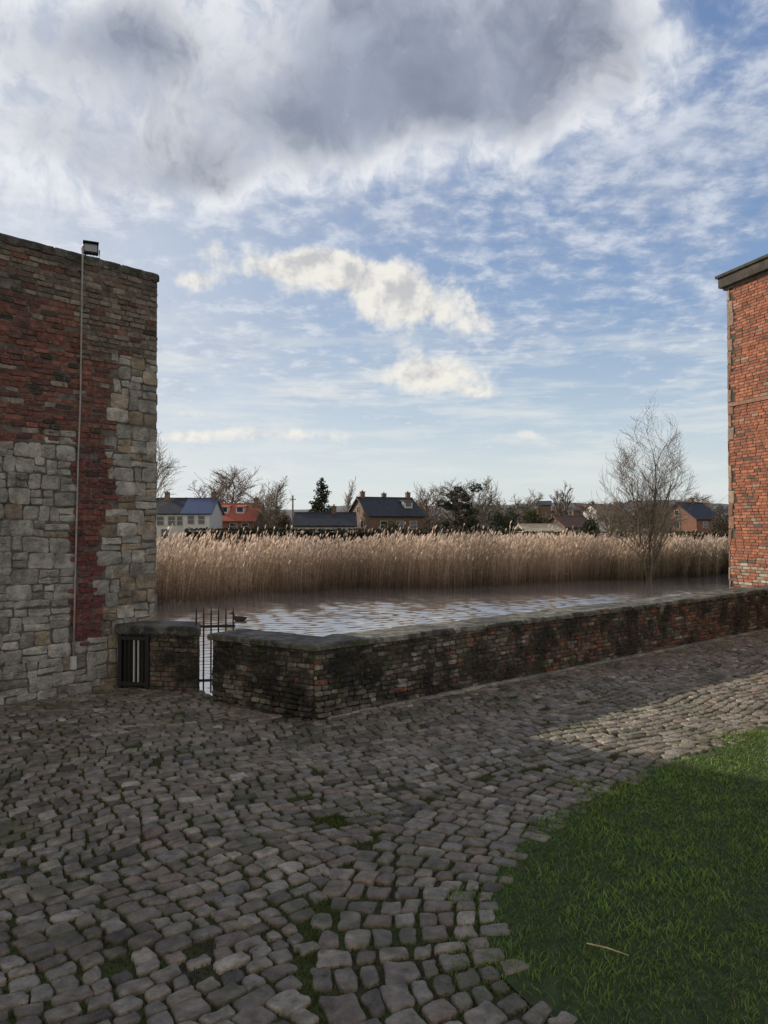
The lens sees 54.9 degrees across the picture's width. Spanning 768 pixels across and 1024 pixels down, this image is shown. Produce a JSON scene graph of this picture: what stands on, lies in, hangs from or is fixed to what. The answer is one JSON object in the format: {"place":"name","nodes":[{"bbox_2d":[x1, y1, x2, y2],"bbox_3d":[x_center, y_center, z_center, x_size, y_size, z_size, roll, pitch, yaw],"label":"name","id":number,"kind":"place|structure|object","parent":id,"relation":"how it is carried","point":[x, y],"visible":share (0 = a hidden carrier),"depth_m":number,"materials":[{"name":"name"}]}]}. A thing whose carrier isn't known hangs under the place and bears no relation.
{"place":"outdoors","nodes":[
{"label":"outdoors","id":0,"kind":"place"},
{"bbox_2d":[180,491,224,536],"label":"house","id":1,"kind":"structure","parent":0,"point":[202,512],"depth_m":89.01,"materials":[{"name":"paint"}]},
{"bbox_2d":[187,515,194,523],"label":"window","id":2,"kind":"structure","parent":1,"relation":"in","point":[190,518],"depth_m":87.97,"materials":[{"name":"grey glass"}]},
{"bbox_2d":[198,515,204,523],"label":"window","id":3,"kind":"structure","parent":1,"relation":"in","point":[201,518],"depth_m":87.97,"materials":[{"name":"grey glass"}]},
{"bbox_2d":[219,497,268,530],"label":"house","id":4,"kind":"structure","parent":0,"point":[237,515],"depth_m":98.96,"materials":[{"name":"brick"}]},
{"bbox_2d":[229,523,236,528],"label":"window","id":5,"kind":"structure","parent":4,"relation":"in","point":[234,525],"depth_m":97.95,"materials":[{"name":"grey glass"}]},
{"bbox_2d":[241,523,248,527],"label":"window","id":6,"kind":"structure","parent":4,"relation":"in","point":[243,525],"depth_m":97.78,"materials":[{"name":"grey glass"}]},
{"bbox_2d":[290,495,295,534],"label":"utility pole","id":7,"kind":"object","parent":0,"point":[292,499],"visible":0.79,"depth_m":71.97,"materials":[{"name":"brown wood"}]},
{"bbox_2d":[308,477,331,511],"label":"conifer tree","id":8,"kind":"object","parent":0,"point":[318,505],"visible":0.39,"depth_m":99.58,"materials":[{"name":"green plant"}]},
{"bbox_2d":[294,504,356,531],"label":"house","id":9,"kind":"structure","parent":0,"point":[333,518],"depth_m":80.82,"materials":[{"name":"stone"}]},
{"bbox_2d":[341,477,359,511],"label":"bare tree","id":10,"kind":"object","parent":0,"point":[349,497],"visible":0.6,"depth_m":104.17,"materials":[{"name":"brown plant"}]},
{"bbox_2d":[0,631,767,1023],"bbox_3d":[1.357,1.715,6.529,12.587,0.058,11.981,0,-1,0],"label":"cobbled pavement","id":11,"kind":"structure","parent":0,"point":[252,999],"depth_m":3.92,"materials":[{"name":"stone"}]},
{"bbox_2d":[0,233,158,704],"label":"ruined tower","id":12,"kind":"structure","parent":11,"relation":"on","point":[40,330],"depth_m":6.98,"materials":[{"name":"stone"}]},
{"bbox_2d":[70,246,84,669],"bbox_3d":[-2.898,-0.529,6.997,0.035,4.012,0.108,-1,-1,44],"label":"cable conduit","id":13,"kind":"object","parent":12,"relation":"attached to","point":[73,662],"visible":1,"depth_m":6.99,"materials":[{"name":"grey metal"}]},
{"bbox_2d":[81,240,99,258],"bbox_3d":[-2.914,-2.547,7.170,0.300,0.164,0.109,1,-1,-35],"label":"floodlight","id":14,"kind":"object","parent":12,"relation":"attached to","point":[91,248],"visible":0.75,"depth_m":7.18,"materials":[{"name":"black paint"}]},
{"bbox_2d":[115,621,200,691],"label":"gate pier","id":15,"kind":"structure","parent":11,"relation":"on","point":[174,655],"depth_m":7.10,"materials":[{"name":"brick"}]},
{"bbox_2d":[118,634,149,689],"bbox_3d":[-2.427,1.456,7.193,0.325,0.540,0.050,0,-1,12],"label":"iron grille","id":16,"kind":"object","parent":15,"relation":"attached to","point":[133,661],"visible":1,"depth_m":7.19,"materials":[{"name":"black metal"}]},
{"bbox_2d":[194,606,234,692],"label":"iron gate","id":17,"kind":"structure","parent":15,"relation":"attached to","point":[210,626],"depth_m":7.14,"materials":[{"name":"grey metal"}]},
{"bbox_2d":[0,664,767,1023],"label":"joint moss","id":18,"kind":"object","parent":11,"relation":"on","point":[340,822],"visible":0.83,"depth_m":3.53,"materials":[{"name":"green plant"}]},
{"bbox_2d":[207,585,767,721],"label":"parapet wall","id":19,"kind":"structure","parent":11,"relation":"on","point":[297,677],"depth_m":7.04,"materials":[{"name":"brick"}]},
{"bbox_2d":[0,0,767,509],"label":"sky","id":20,"kind":"structure","parent":0,"point":[392,246],"materials":[{"name":"blue"}]},
{"bbox_2d":[348,490,426,531],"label":"house","id":21,"kind":"structure","parent":0,"point":[376,512],"depth_m":97.48,"materials":[{"name":"brown brick"}]},
{"bbox_2d":[380,521,387,528],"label":"window","id":22,"kind":"structure","parent":21,"relation":"in","point":[382,523],"depth_m":95.47,"materials":[{"name":"grey glass"}]},
{"bbox_2d":[396,521,403,528],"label":"window","id":23,"kind":"structure","parent":21,"relation":"in","point":[402,522],"depth_m":96.55,"materials":[{"name":"grey glass"}]},
{"bbox_2d":[410,521,416,528],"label":"window","id":24,"kind":"structure","parent":21,"relation":"in","point":[413,524],"depth_m":97.26,"materials":[{"name":"grey glass"}]},
{"bbox_2d":[155,521,728,603],"bbox_3d":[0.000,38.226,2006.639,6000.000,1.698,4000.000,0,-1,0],"label":"ground","id":25,"kind":"structure","parent":0,"point":[297,579],"depth_m":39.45,"materials":[{"name":"beige plant"}]},
{"bbox_2d":[156,432,185,509],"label":"birch tree","id":26,"kind":"object","parent":25,"relation":"on","point":[161,471],"visible":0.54,"depth_m":69.72,"materials":[{"name":"grey plant"}]},
{"bbox_2d":[156,491,187,544],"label":"house","id":27,"kind":"structure","parent":25,"relation":"on","point":[168,515],"depth_m":89.98,"materials":[{"name":"stone"}]},
{"bbox_2d":[156,516,163,525],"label":"window","id":28,"kind":"structure","parent":27,"relation":"in","point":[160,519],"depth_m":89.97,"materials":[{"name":"grey glass"}]},
{"bbox_2d":[161,529,169,538],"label":"window","id":29,"kind":"structure","parent":27,"relation":"in","point":[162,530],"depth_m":89.95,"materials":[{"name":"white glass"}]},
{"bbox_2d":[168,516,175,525],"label":"window","id":30,"kind":"structure","parent":27,"relation":"in","point":[171,519],"depth_m":89.97,"materials":[{"name":"grey glass"}]},
{"bbox_2d":[176,516,182,525],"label":"window","id":31,"kind":"structure","parent":27,"relation":"in","point":[179,522],"depth_m":89.97,"materials":[{"name":"grey glass"}]},
{"bbox_2d":[187,473,235,502],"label":"bare tree","id":32,"kind":"object","parent":25,"relation":"on","point":[220,491],"visible":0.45,"depth_m":105.73,"materials":[{"name":"brown plant"}]},
{"bbox_2d":[199,465,261,502],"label":"bare tree","id":33,"kind":"object","parent":25,"relation":"on","point":[232,499],"visible":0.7,"depth_m":109.94,"materials":[{"name":"brown plant"}]},
{"bbox_2d":[183,526,289,554],"bbox_3d":[-11.490,2.302,57.900,8.317,2.383,1.573,0,-1,0],"label":"clipped hedge","id":34,"kind":"object","parent":25,"relation":"on","point":[190,531],"visible":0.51,"depth_m":57.48,"materials":[{"name":"green plant"}]},
{"bbox_2d":[245,489,277,505],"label":"bare tree","id":35,"kind":"object","parent":25,"relation":"on","point":[262,496],"visible":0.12,"depth_m":114.04,"materials":[{"name":"brown plant"}]},
{"bbox_2d":[237,476,295,527],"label":"bare tree","id":36,"kind":"object","parent":25,"relation":"on","point":[270,511],"visible":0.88,"depth_m":97.17,"materials":[{"name":"brown plant"}]},
{"bbox_2d":[269,512,290,530],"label":"bush","id":37,"kind":"object","parent":25,"relation":"on","point":[283,520],"visible":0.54,"depth_m":75.59,"materials":[{"name":"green plant"}]},
{"bbox_2d":[291,527,438,554],"bbox_3d":[-1.500,2.384,59.881,11.991,2.282,1.559,0,-1,0],"label":"clipped hedge","id":38,"kind":"object","parent":25,"relation":"on","point":[361,533],"visible":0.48,"depth_m":59.48,"materials":[{"name":"green plant"}]},
{"bbox_2d":[381,518,402,531],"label":"bush","id":39,"kind":"object","parent":25,"relation":"on","point":[390,525],"visible":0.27,"depth_m":74.79,"materials":[{"name":"green plant"}]},
{"bbox_2d":[415,494,431,518],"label":"bare tree","id":40,"kind":"object","parent":25,"relation":"on","point":[424,503],"visible":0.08,"depth_m":124.26,"materials":[{"name":"brown plant"}]},
{"bbox_2d":[413,482,451,531],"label":"bare tree","id":41,"kind":"object","parent":25,"relation":"on","point":[431,490],"visible":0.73,"depth_m":109.14,"materials":[{"name":"brown plant"}]},
{"bbox_2d":[432,477,492,531],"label":"ivy tree","id":42,"kind":"object","parent":25,"relation":"on","point":[456,505],"visible":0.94,"depth_m":86.96,"materials":[{"name":"green plant"}]},
{"bbox_2d":[441,528,524,545],"bbox_3d":[8.297,2.415,61.888,7.032,2.247,1.517,0,-1,0],"label":"clipped hedge","id":43,"kind":"object","parent":25,"relation":"on","point":[486,530],"visible":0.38,"depth_m":61.48,"materials":[{"name":"green plant"}]},
{"bbox_2d":[465,476,501,531],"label":"bare tree","id":44,"kind":"object","parent":25,"relation":"on","point":[488,498],"visible":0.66,"depth_m":117.99,"materials":[{"name":"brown plant"}]},
{"bbox_2d":[270,500,728,531],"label":"distant woodland","id":45,"kind":"object","parent":25,"relation":"on","point":[579,512],"visible":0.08,"depth_m":205.00,"materials":[{"name":"brown plant"}]},
{"bbox_2d":[482,496,518,526],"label":"bare tree","id":46,"kind":"object","parent":25,"relation":"on","point":[499,510],"visible":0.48,"depth_m":125.47,"materials":[{"name":"brown plant"}]},
{"bbox_2d":[487,507,517,531],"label":"bush","id":47,"kind":"object","parent":25,"relation":"on","point":[502,518],"visible":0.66,"depth_m":92.05,"materials":[{"name":"green plant"}]},
{"bbox_2d":[505,489,544,523],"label":"bare tree","id":48,"kind":"object","parent":25,"relation":"on","point":[529,501],"visible":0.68,"depth_m":130.29,"materials":[{"name":"brown plant"}]},
{"bbox_2d":[523,505,550,523],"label":"bush","id":49,"kind":"object","parent":25,"relation":"on","point":[530,515],"visible":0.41,"depth_m":99.16,"materials":[{"name":"green plant"}]},
{"bbox_2d":[571,501,612,523],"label":"bare tree","id":50,"kind":"object","parent":25,"relation":"on","point":[584,509],"visible":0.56,"depth_m":149.84,"materials":[{"name":"brown plant"}]},
{"bbox_2d":[591,498,628,530],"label":"bare tree","id":51,"kind":"object","parent":25,"relation":"on","point":[602,517],"visible":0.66,"depth_m":119.86,"materials":[{"name":"brown plant"}]},
{"bbox_2d":[609,521,634,533],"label":"bush","id":52,"kind":"object","parent":25,"relation":"on","point":[624,527],"visible":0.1,"depth_m":70.06,"materials":[{"name":"brown plant"}]},
{"bbox_2d":[524,530,728,550],"bbox_3d":[21.114,2.579,63.878,18.177,2.107,1.550,0,-1,0],"label":"clipped hedge","id":53,"kind":"object","parent":25,"relation":"on","point":[703,535],"visible":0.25,"depth_m":63.47,"materials":[{"name":"green plant"}]},
{"bbox_2d":[592,541,728,579],"bbox_3d":[21.200,2.731,47.616,21.030,2.501,7.624,0,-1,-20],"label":"bank scrub","id":54,"kind":"object","parent":25,"relation":"on","point":[682,572],"visible":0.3,"depth_m":43.45,"materials":[{"name":"brown plant"}]},
{"bbox_2d":[652,526,688,541],"bbox_3d":[23.880,2.290,61.927,3.614,2.394,2.983,0,-1,0],"label":"bush","id":55,"kind":"object","parent":25,"relation":"on","point":[679,531],"visible":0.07,"depth_m":62.03,"materials":[{"name":"brown plant"}]},
{"bbox_2d":[656,508,687,531],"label":"bare tree","id":56,"kind":"object","parent":25,"relation":"on","point":[675,520],"visible":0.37,"depth_m":99.66,"materials":[{"name":"brown plant"}]},
{"bbox_2d":[678,493,721,515],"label":"bare tree","id":57,"kind":"object","parent":25,"relation":"on","point":[705,499],"visible":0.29,"depth_m":151.59,"materials":[{"name":"grey plant"}]},
{"bbox_2d":[710,511,728,533],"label":"bush","id":58,"kind":"object","parent":25,"relation":"on","point":[716,525],"visible":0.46,"depth_m":79.67,"materials":[{"name":"brown plant"}]},
{"bbox_2d":[155,572,728,694],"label":"pond water","id":59,"kind":"structure","parent":0,"point":[326,612],"depth_m":29.15,"materials":[{"name":"grey liquid"}]},
{"bbox_2d":[229,612,246,620],"bbox_3d":[-4.719,3.392,23.908,0.611,0.339,0.209,0,-1,10],"label":"duck","id":60,"kind":"object","parent":59,"relation":"on","point":[239,618],"visible":0.78,"depth_m":23.83},
{"bbox_2d":[591,392,699,579],"bbox_3d":[14.826,-1.525,41.851,5.836,10.934,5.838,0,-1,0],"label":"willow tree","id":61,"kind":"object","parent":59,"relation":"in","point":[653,515],"visible":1,"depth_m":41.73,"materials":[{"name":"grey plant"}]},
{"bbox_2d":[715,254,767,588],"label":"brick tower","id":62,"kind":"structure","parent":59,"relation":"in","point":[745,286],"depth_m":13.56,"materials":[{"name":"brick"}]},
{"bbox_2d":[277,500,728,527],"bbox_3d":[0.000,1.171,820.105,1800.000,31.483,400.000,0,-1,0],"label":"hills","id":63,"kind":"structure","parent":0,"point":[338,509],"depth_m":758.59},
{"bbox_2d":[514,524,564,533],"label":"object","id":64,"kind":"structure","parent":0,"point":[533,527],"depth_m":77.17,"materials":[{"name":"beige glass"}]},
{"bbox_2d":[536,501,551,523],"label":"house","id":65,"kind":"structure","parent":0,"point":[545,508],"depth_m":190.11,"materials":[{"name":"brown brick"}]},
{"bbox_2d":[548,484,573,517],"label":"bare tree","id":66,"kind":"object","parent":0,"point":[559,508],"visible":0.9,"depth_m":135.35,"materials":[{"name":"brown plant"}]},
{"bbox_2d":[547,510,596,532],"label":"house","id":67,"kind":"structure","parent":0,"point":[574,520],"depth_m":109.43,"materials":[{"name":"brown brick"}]},
{"bbox_2d":[581,517,599,533],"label":"bush","id":68,"kind":"object","parent":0,"point":[590,522],"visible":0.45,"depth_m":84.57,"materials":[{"name":"green plant"}]},
{"bbox_2d":[583,504,612,533],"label":"house","id":69,"kind":"structure","parent":0,"point":[600,526],"depth_m":170.32,"materials":[{"name":"brown tile"}]},
{"bbox_2d":[434,721,767,1023],"bbox_3d":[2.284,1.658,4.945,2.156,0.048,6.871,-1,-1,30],"label":"lawn grass","id":70,"kind":"structure","parent":0,"point":[668,777],"depth_m":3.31,"materials":[{"name":"green plant"}]},
{"bbox_2d":[586,942,628,955],"bbox_3d":[0.822,1.605,2.719,0.153,0.008,0.008,-1,-1,29],"label":"dry stalk","id":71,"kind":"object","parent":70,"relation":"on","point":[606,948],"visible":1,"depth_m":2.72,"materials":[{"name":"plant"}]},
{"bbox_2d":[669,497,718,533],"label":"house","id":72,"kind":"structure","parent":0,"point":[699,516],"depth_m":110.93,"materials":[{"name":"brick"}]},
{"bbox_2d":[703,522,707,527],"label":"window","id":73,"kind":"structure","parent":72,"relation":"in","point":[705,524],"depth_m":110.02,"materials":[{"name":"grey glass"}]}
]}

